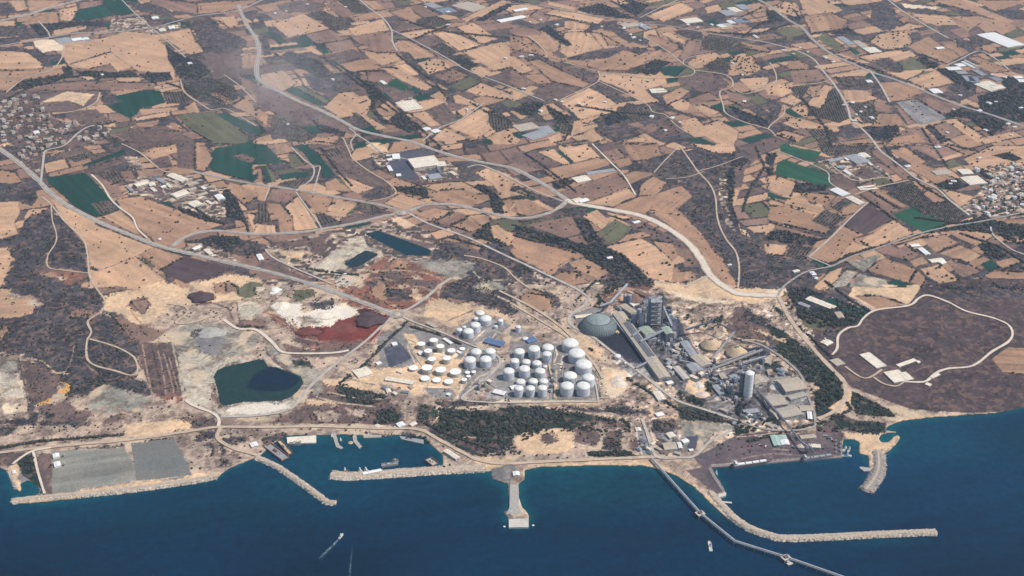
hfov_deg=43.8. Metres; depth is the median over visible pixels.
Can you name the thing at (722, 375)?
warehouse
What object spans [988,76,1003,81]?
net house
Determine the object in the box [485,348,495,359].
storage tank
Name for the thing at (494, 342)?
warehouse
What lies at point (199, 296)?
stockpile
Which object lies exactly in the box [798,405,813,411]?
warehouse
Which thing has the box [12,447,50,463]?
track
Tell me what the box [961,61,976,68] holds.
greenhouse
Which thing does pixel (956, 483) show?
sea
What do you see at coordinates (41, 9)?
verge
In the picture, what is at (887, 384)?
track
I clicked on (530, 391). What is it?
storage tank
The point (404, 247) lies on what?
pond
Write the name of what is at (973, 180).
greenhouse
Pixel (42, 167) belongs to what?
road
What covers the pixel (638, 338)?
warehouse
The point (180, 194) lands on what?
barn
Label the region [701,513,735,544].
conveyor pier
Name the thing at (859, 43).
greenhouse
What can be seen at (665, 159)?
track
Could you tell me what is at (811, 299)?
warehouse
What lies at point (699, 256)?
road
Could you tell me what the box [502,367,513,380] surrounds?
storage tank
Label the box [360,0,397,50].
road
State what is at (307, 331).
stockpile
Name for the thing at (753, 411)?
office
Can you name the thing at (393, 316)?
road
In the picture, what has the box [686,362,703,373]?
warehouse
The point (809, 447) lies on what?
ship loader
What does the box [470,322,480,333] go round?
storage tank
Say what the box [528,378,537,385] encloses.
storage tank
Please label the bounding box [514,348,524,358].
storage tank
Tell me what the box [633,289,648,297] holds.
warehouse
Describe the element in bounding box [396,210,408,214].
road
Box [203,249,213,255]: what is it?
hut
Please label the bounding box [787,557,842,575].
conveyor pier
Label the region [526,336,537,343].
warehouse
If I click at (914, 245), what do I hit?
barn
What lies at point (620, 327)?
conveyor
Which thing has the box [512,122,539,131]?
greenhouse
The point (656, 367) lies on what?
warehouse
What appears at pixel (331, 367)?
road
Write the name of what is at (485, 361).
storage tank
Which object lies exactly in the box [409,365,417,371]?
storage tank
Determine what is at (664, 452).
shed
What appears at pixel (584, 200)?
barn
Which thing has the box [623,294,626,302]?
silo
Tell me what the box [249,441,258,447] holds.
shed
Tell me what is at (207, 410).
track
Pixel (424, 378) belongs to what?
storage tank
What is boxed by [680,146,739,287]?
track
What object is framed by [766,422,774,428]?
shed
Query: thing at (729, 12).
net house
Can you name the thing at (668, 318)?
duct
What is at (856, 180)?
track
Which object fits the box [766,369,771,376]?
warehouse
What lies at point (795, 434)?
conveyor
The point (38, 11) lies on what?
road
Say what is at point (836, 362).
house
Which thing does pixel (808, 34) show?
road
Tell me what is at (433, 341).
storage tank
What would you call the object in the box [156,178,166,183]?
barn
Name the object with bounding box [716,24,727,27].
greenhouse
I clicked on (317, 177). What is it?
road
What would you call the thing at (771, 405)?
conveyor
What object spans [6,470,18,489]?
breakwater
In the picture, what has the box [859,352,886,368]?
warehouse
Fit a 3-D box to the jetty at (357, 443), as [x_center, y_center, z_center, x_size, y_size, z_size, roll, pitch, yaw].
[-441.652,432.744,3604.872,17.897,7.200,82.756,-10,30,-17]
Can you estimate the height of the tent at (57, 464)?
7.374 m
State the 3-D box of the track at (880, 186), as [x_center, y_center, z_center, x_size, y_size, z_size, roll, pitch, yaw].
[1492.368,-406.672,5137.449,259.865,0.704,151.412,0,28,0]
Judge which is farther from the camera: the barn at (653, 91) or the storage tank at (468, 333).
the barn at (653, 91)
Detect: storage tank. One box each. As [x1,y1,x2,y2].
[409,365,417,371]
[417,341,425,349]
[420,376,429,381]
[421,364,432,374]
[424,349,431,356]
[428,357,435,364]
[430,338,437,345]
[432,377,440,383]
[435,366,445,375]
[436,344,444,353]
[443,356,450,364]
[444,379,453,385]
[447,348,455,355]
[450,368,460,377]
[456,328,462,335]
[461,378,466,383]
[463,328,473,338]
[464,356,475,368]
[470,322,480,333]
[470,348,481,357]
[475,310,484,315]
[479,315,491,326]
[480,355,493,367]
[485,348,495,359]
[497,319,502,325]
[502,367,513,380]
[510,358,518,368]
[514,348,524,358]
[514,385,523,397]
[515,325,520,331]
[516,378,525,385]
[518,365,530,377]
[522,359,530,366]
[526,385,534,397]
[528,345,539,358]
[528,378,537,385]
[532,360,541,368]
[535,368,545,377]
[537,385,546,397]
[539,378,550,385]
[542,344,553,351]
[542,351,551,362]
[560,381,573,396]
[562,338,578,352]
[563,371,576,383]
[568,348,584,363]
[574,381,589,396]
[575,359,591,374]
[582,373,594,386]
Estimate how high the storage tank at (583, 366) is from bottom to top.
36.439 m
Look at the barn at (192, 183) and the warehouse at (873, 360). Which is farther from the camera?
the barn at (192, 183)
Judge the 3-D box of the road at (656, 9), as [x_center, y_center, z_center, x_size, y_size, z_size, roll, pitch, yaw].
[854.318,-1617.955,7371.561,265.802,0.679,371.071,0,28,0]
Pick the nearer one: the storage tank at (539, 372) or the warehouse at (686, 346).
the storage tank at (539, 372)
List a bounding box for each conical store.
[700,337,721,351]
[726,345,746,359]
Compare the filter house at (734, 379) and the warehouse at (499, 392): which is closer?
the warehouse at (499, 392)
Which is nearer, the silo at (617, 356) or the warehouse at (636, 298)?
the silo at (617, 356)
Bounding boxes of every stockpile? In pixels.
[188,292,214,301]
[198,327,226,337]
[253,287,264,291]
[270,302,289,309]
[271,288,281,291]
[295,327,322,335]
[311,312,338,318]
[329,323,357,331]
[356,312,385,326]
[392,260,401,264]
[611,376,626,387]
[693,382,703,388]
[695,391,708,397]
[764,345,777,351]
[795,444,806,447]
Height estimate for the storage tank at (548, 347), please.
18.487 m
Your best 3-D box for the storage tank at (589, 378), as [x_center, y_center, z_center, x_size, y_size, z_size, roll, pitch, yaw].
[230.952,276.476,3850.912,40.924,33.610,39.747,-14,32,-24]
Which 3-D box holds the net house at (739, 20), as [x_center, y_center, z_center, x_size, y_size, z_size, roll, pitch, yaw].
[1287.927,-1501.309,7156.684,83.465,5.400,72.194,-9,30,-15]
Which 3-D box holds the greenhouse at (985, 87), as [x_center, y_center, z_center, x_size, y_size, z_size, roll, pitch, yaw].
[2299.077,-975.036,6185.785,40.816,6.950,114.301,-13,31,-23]
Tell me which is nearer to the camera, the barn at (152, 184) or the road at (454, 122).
the barn at (152, 184)
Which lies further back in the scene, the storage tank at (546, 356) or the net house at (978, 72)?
the net house at (978, 72)
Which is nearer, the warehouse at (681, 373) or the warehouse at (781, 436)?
the warehouse at (781, 436)
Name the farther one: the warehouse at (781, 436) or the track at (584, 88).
the track at (584, 88)
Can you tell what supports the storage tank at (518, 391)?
on the ground
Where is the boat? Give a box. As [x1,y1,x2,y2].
[708,541,712,551]
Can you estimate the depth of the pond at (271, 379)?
3878.01 m
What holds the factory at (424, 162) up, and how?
on the ground
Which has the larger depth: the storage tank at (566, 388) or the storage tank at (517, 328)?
the storage tank at (517, 328)
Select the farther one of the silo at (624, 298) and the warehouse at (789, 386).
the silo at (624, 298)
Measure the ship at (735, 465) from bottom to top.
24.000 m
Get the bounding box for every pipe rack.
[475,332,496,358]
[548,364,556,398]
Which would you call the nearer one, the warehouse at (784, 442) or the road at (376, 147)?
the warehouse at (784, 442)
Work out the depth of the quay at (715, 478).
3443.10 m
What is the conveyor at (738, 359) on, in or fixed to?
on the ground
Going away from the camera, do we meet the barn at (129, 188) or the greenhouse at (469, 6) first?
the barn at (129, 188)
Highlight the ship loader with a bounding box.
[802,442,815,454]
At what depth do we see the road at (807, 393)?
3747.36 m
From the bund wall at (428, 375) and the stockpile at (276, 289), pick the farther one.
the stockpile at (276, 289)
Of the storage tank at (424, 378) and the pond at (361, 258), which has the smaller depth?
the storage tank at (424, 378)
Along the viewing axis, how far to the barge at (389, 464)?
3499.33 m
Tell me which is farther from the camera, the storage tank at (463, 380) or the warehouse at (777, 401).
the storage tank at (463, 380)
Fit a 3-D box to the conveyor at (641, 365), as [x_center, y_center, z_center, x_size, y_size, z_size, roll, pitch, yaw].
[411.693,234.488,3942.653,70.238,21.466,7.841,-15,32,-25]
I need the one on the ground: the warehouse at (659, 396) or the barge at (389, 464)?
the warehouse at (659, 396)
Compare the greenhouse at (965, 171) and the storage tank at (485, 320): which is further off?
the greenhouse at (965, 171)
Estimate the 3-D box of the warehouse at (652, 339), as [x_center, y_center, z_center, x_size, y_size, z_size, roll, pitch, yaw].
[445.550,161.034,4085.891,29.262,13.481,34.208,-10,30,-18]
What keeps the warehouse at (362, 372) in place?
on the ground
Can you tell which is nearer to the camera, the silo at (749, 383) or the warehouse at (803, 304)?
the silo at (749, 383)
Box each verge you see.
[0,0,80,21]
[3,0,259,45]
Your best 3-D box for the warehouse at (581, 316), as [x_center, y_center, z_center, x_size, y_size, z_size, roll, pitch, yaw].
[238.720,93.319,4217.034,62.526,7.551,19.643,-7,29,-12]
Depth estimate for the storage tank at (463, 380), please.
3858.05 m
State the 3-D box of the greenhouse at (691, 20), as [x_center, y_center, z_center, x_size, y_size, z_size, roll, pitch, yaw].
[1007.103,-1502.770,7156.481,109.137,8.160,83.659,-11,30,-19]
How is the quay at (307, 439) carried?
in the sea
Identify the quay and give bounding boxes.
[287,435,315,443]
[708,467,723,490]
[711,448,842,467]
[718,493,725,497]
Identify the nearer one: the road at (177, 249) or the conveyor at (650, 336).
the conveyor at (650, 336)
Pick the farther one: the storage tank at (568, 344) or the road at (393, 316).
the road at (393, 316)
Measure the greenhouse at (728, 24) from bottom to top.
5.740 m
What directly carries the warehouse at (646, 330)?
on the ground
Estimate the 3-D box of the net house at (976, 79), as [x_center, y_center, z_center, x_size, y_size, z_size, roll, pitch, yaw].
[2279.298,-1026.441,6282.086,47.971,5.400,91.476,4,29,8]
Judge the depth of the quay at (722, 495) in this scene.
3377.83 m
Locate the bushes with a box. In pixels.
[0,0,1023,470]
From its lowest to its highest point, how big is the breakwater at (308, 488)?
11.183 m
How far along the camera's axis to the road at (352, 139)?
5582.95 m
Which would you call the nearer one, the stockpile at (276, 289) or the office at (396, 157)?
the stockpile at (276, 289)
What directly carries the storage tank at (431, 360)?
on the ground
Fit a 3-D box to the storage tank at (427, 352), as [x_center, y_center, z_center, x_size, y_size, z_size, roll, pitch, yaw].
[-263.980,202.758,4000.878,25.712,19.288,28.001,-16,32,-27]
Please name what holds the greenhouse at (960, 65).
on the ground
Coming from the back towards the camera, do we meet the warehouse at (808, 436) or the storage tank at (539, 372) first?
the storage tank at (539, 372)
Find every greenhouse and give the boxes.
[395,100,422,111]
[423,2,441,8]
[436,7,456,13]
[453,1,486,11]
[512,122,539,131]
[522,130,548,139]
[537,126,555,133]
[679,17,702,23]
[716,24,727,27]
[723,23,734,27]
[727,7,742,12]
[829,187,849,196]
[836,36,855,44]
[845,196,864,204]
[852,40,867,47]
[862,47,881,52]
[931,169,951,175]
[945,66,961,70]
[954,63,966,66]
[955,71,967,74]
[956,169,973,174]
[960,176,987,185]
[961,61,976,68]
[974,83,996,91]
[977,32,1023,47]
[981,81,997,85]
[989,85,1005,89]
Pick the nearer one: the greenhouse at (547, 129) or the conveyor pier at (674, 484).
the conveyor pier at (674, 484)
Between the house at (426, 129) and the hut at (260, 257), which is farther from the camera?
the house at (426, 129)
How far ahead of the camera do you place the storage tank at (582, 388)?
3791.11 m
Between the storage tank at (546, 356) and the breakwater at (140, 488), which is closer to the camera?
the breakwater at (140, 488)
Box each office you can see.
[392,153,399,160]
[743,408,759,414]
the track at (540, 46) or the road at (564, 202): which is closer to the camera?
the road at (564, 202)
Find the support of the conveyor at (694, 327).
on the ground
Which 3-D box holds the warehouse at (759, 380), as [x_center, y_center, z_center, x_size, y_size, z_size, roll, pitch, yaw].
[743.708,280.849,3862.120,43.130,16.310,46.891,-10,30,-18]
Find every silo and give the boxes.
[614,354,621,359]
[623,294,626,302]
[627,294,632,303]
[631,313,636,325]
[636,308,641,318]
[639,313,644,326]
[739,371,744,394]
[743,370,754,397]
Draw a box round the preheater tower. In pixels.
[647,295,663,327]
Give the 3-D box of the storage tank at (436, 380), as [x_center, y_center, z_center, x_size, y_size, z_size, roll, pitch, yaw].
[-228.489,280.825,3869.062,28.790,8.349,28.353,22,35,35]
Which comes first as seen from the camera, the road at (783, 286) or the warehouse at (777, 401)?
the warehouse at (777, 401)
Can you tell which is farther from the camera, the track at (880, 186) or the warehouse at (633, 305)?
the track at (880, 186)
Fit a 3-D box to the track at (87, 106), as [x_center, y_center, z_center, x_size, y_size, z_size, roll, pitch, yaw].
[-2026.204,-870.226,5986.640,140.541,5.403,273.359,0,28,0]
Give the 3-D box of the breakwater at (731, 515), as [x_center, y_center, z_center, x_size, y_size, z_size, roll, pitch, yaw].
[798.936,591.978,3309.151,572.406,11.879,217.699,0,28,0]
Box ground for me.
[0,0,1023,524]
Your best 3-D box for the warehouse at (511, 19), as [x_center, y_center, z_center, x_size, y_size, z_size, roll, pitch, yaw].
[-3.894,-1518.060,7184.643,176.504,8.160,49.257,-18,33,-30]
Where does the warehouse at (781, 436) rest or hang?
on the ground
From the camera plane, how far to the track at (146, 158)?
5392.39 m
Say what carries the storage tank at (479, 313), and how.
on the ground
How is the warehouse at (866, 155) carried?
on the ground
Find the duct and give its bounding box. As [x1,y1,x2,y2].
[663,306,672,326]
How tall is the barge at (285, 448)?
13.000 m
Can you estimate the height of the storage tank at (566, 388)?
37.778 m
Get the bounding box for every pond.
[214,359,302,405]
[247,367,298,390]
[344,250,377,267]
[366,231,430,255]
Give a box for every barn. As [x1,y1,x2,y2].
[125,185,133,191]
[133,180,148,187]
[149,182,155,186]
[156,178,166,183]
[166,173,188,182]
[170,189,189,198]
[186,181,197,185]
[188,200,203,207]
[196,191,207,196]
[214,194,225,201]
[571,175,591,182]
[571,197,582,202]
[579,198,589,202]
[586,168,615,174]
[649,88,666,93]
[909,244,919,247]
[917,247,930,255]
[928,258,943,263]
[937,260,946,264]
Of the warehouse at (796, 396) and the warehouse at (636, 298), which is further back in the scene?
the warehouse at (636, 298)
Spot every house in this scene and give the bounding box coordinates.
[422,127,431,131]
[426,321,437,328]
[430,129,441,133]
[717,9,738,15]
[726,383,733,391]
[732,18,750,23]
[732,376,737,382]
[734,4,751,9]
[809,271,816,276]
[821,339,832,345]
[830,358,845,366]
[834,311,844,318]
[961,75,975,81]
[968,76,980,82]
[971,69,987,75]
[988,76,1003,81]
[988,195,994,200]
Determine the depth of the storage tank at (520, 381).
3847.08 m
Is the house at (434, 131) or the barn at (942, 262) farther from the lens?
the house at (434, 131)
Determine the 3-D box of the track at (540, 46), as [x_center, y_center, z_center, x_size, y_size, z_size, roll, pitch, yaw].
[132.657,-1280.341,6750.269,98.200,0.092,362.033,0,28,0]
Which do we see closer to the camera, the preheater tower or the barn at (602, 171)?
the preheater tower
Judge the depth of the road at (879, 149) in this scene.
5628.14 m
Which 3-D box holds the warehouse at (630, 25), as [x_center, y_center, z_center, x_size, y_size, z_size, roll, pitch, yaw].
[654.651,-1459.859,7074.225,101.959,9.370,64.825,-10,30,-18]
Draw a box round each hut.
[191,245,201,250]
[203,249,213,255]
[256,254,263,260]
[386,388,391,393]
[396,421,405,427]
[513,471,519,476]
[666,380,673,385]
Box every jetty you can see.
[332,432,342,449]
[353,434,361,448]
[859,467,870,471]
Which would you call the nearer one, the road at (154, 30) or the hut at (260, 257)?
the hut at (260, 257)
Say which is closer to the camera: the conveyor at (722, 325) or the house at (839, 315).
the conveyor at (722, 325)
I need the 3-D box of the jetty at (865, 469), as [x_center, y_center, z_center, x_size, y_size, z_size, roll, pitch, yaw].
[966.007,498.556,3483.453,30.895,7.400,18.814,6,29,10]
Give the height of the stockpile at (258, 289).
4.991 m
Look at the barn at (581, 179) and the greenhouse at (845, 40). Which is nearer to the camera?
the barn at (581, 179)
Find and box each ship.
[731,457,771,468]
[801,453,835,461]
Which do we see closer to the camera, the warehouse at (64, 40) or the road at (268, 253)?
the road at (268, 253)
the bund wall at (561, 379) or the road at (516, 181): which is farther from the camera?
the road at (516, 181)
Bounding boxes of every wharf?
[364,435,380,438]
[399,436,423,444]
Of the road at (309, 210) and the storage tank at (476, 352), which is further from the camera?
the road at (309, 210)
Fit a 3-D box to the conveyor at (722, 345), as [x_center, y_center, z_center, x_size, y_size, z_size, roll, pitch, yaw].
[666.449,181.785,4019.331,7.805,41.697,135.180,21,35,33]
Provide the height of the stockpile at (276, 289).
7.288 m
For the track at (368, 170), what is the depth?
5279.23 m
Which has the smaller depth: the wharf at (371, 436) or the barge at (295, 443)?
the barge at (295, 443)
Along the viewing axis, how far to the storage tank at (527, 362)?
3936.13 m
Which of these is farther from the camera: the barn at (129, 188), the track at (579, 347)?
the barn at (129, 188)
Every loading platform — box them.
[695,510,705,517]
[780,554,792,565]
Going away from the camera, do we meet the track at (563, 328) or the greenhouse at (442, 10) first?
the track at (563, 328)
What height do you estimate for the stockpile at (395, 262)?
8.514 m
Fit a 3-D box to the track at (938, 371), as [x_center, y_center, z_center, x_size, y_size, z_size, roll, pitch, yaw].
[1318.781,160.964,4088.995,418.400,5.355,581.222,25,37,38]
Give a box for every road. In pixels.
[0,0,78,20]
[0,0,261,45]
[0,147,390,312]
[40,125,93,182]
[122,0,184,56]
[171,213,396,246]
[191,171,396,210]
[220,317,392,417]
[237,5,567,199]
[265,249,332,283]
[291,147,314,190]
[296,192,321,228]
[312,166,320,190]
[349,128,355,150]
[356,134,407,159]
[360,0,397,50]
[389,310,404,317]
[393,30,543,100]
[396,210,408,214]
[400,277,452,313]
[402,317,597,402]
[409,200,568,218]
[409,213,732,418]
[422,103,483,140]
[468,164,562,201]
[510,3,748,39]
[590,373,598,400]
[639,0,676,17]
[641,418,732,458]
[733,340,816,430]
[749,39,969,214]
[759,0,1023,126]
[776,150,835,186]
[777,212,1023,294]
[808,202,867,256]
[870,71,889,101]
[888,0,947,37]
[946,51,1008,68]
[990,227,1023,253]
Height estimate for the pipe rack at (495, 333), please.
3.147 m
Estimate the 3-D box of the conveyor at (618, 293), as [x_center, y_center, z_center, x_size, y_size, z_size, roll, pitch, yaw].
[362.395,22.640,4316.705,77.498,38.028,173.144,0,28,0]
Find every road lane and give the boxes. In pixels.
[173,214,392,245]
[411,200,566,217]
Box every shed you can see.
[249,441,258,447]
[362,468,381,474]
[427,173,442,179]
[639,438,647,444]
[660,450,669,455]
[719,407,728,413]
[732,421,740,426]
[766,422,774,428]
[776,368,784,373]
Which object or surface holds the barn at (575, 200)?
on the ground
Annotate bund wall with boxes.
[407,339,467,388]
[553,345,599,399]
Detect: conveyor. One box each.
[611,283,627,307]
[612,317,631,341]
[635,358,654,368]
[640,330,662,343]
[685,320,712,334]
[711,331,734,358]
[711,349,762,369]
[715,321,735,337]
[717,350,755,364]
[742,356,765,363]
[757,389,784,421]
[784,420,807,450]
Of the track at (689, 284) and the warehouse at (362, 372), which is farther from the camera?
the track at (689, 284)
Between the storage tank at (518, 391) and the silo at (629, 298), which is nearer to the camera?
the storage tank at (518, 391)
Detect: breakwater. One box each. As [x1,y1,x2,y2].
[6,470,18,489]
[10,473,218,504]
[253,455,336,505]
[329,464,486,480]
[708,490,937,541]
[859,449,887,494]
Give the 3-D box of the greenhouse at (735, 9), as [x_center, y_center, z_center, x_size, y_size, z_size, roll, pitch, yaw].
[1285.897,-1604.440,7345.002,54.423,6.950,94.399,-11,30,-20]
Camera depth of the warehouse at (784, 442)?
3579.21 m
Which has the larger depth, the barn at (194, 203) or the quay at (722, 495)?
the barn at (194, 203)
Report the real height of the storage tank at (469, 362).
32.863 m
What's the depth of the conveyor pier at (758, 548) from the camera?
3180.60 m
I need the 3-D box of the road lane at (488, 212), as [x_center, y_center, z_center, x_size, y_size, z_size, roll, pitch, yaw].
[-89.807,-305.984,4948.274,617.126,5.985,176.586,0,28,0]
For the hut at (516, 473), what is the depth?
3454.97 m
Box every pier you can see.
[506,484,521,513]
[509,518,528,528]
[650,457,699,510]
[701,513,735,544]
[734,540,783,556]
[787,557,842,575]
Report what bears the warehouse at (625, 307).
on the ground
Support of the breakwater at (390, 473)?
in the sea
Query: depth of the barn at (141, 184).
5155.70 m
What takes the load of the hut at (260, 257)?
on the ground
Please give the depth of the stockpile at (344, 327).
4145.32 m
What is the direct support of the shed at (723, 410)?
on the ground
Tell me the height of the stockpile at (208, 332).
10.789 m
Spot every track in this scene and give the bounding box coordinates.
[0,425,665,464]
[7,46,64,91]
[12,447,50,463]
[32,451,45,493]
[42,197,138,375]
[46,206,87,272]
[58,92,99,113]
[91,174,147,237]
[123,144,170,172]
[168,303,220,323]
[180,80,256,125]
[185,399,220,426]
[215,427,257,455]
[223,319,348,353]
[224,74,255,101]
[343,137,396,200]
[464,255,529,288]
[499,290,579,344]
[512,303,603,377]
[528,36,546,56]
[558,72,600,100]
[565,54,702,77]
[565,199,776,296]
[592,143,635,194]
[599,81,687,132]
[643,36,682,63]
[654,145,679,171]
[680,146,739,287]
[684,275,711,286]
[696,70,775,135]
[733,62,776,93]
[767,105,785,128]
[775,295,847,419]
[826,160,892,180]
[832,294,1013,382]
[844,366,882,378]
[854,180,907,194]
[873,377,903,385]
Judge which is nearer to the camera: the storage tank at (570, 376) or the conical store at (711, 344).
the storage tank at (570, 376)
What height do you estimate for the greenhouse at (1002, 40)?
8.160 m
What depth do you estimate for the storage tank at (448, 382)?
3851.43 m
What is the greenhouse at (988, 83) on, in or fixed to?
on the ground
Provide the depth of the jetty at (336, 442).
3596.09 m
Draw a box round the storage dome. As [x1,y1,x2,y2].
[579,313,616,336]
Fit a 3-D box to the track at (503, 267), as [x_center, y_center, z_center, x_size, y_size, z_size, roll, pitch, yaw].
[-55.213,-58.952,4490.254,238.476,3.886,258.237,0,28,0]
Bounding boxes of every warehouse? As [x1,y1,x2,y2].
[55,37,72,43]
[71,37,82,41]
[88,35,96,39]
[352,366,372,378]
[385,376,414,385]
[442,337,452,344]
[444,449,459,460]
[483,337,504,347]
[492,389,506,396]
[496,15,526,22]
[512,8,528,11]
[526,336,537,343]
[574,313,592,318]
[602,297,617,305]
[612,311,670,381]
[619,22,638,27]
[619,303,636,314]
[624,322,654,356]
[629,302,639,307]
[632,293,641,304]
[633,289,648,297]
[638,22,651,29]
[638,326,655,336]
[645,334,656,342]
[653,391,665,401]
[661,326,673,341]
[662,442,677,450]
[666,432,675,439]
[673,366,689,380]
[677,442,682,449]
[680,341,696,358]
[681,438,688,444]
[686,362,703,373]
[690,354,711,368]
[712,384,725,395]
[718,372,726,381]
[754,374,766,387]
[761,394,787,408]
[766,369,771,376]
[769,405,802,421]
[770,435,780,446]
[776,377,807,394]
[777,434,786,445]
[780,439,789,445]
[786,391,806,400]
[797,302,809,307]
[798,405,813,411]
[799,434,816,439]
[805,296,836,308]
[809,444,820,449]
[827,157,843,162]
[835,165,846,168]
[846,154,869,164]
[857,185,874,188]
[858,152,870,158]
[859,187,877,190]
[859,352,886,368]
[883,369,909,383]
[929,88,942,93]
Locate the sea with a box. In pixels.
[0,407,1023,575]
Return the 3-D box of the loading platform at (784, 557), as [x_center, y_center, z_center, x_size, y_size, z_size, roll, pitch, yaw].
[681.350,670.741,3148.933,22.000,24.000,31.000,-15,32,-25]
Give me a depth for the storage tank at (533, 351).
3978.95 m
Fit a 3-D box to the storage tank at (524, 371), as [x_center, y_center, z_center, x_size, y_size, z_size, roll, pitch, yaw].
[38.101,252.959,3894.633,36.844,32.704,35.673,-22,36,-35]
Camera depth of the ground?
4879.37 m
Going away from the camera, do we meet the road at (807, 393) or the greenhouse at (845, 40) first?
the road at (807, 393)
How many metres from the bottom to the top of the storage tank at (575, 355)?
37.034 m
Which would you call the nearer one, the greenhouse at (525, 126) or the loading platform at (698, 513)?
the loading platform at (698, 513)
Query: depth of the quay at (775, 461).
3515.17 m
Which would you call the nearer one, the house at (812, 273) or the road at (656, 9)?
the house at (812, 273)
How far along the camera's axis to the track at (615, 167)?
5327.78 m
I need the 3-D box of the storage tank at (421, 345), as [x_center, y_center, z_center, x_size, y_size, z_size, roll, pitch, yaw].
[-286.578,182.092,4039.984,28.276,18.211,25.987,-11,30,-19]
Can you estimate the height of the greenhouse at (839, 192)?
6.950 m
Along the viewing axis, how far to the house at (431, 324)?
4162.98 m
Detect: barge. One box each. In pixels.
[263,443,288,460]
[277,439,292,454]
[289,441,300,445]
[381,461,397,467]
[424,456,437,465]
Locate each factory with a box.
[408,155,440,170]
[437,161,446,168]
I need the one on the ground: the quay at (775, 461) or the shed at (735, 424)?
the shed at (735, 424)
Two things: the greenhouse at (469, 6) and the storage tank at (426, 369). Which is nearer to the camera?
the storage tank at (426, 369)
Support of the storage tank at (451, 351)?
on the ground
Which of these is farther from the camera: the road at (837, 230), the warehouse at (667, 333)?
the road at (837, 230)
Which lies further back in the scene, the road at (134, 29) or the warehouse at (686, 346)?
the road at (134, 29)
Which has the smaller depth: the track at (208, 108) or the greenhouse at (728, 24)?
the track at (208, 108)
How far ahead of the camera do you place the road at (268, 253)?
4520.14 m
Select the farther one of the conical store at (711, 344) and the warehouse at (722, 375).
the conical store at (711, 344)
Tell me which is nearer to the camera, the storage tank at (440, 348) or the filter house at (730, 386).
the filter house at (730, 386)
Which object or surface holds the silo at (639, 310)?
on the ground
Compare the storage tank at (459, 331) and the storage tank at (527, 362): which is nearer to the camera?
the storage tank at (527, 362)
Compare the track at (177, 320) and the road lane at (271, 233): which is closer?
the track at (177, 320)
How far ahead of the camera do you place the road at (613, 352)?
4208.26 m
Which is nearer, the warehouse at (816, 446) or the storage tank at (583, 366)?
the warehouse at (816, 446)
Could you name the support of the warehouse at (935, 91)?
on the ground
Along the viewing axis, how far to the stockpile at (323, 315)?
4210.38 m
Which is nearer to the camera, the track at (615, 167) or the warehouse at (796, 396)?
the warehouse at (796, 396)
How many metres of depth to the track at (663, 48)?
6685.50 m
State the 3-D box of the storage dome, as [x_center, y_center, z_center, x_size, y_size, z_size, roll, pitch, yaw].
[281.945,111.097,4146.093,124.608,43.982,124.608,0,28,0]
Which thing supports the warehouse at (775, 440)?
on the ground
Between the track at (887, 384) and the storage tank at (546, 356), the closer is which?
the track at (887, 384)
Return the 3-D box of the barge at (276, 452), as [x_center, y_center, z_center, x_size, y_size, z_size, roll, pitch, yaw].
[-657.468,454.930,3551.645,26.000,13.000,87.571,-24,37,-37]
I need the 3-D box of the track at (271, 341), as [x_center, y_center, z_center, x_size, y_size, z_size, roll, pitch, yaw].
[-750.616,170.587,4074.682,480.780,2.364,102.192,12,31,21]
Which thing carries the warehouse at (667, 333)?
on the ground
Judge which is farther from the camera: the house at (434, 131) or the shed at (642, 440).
the house at (434, 131)

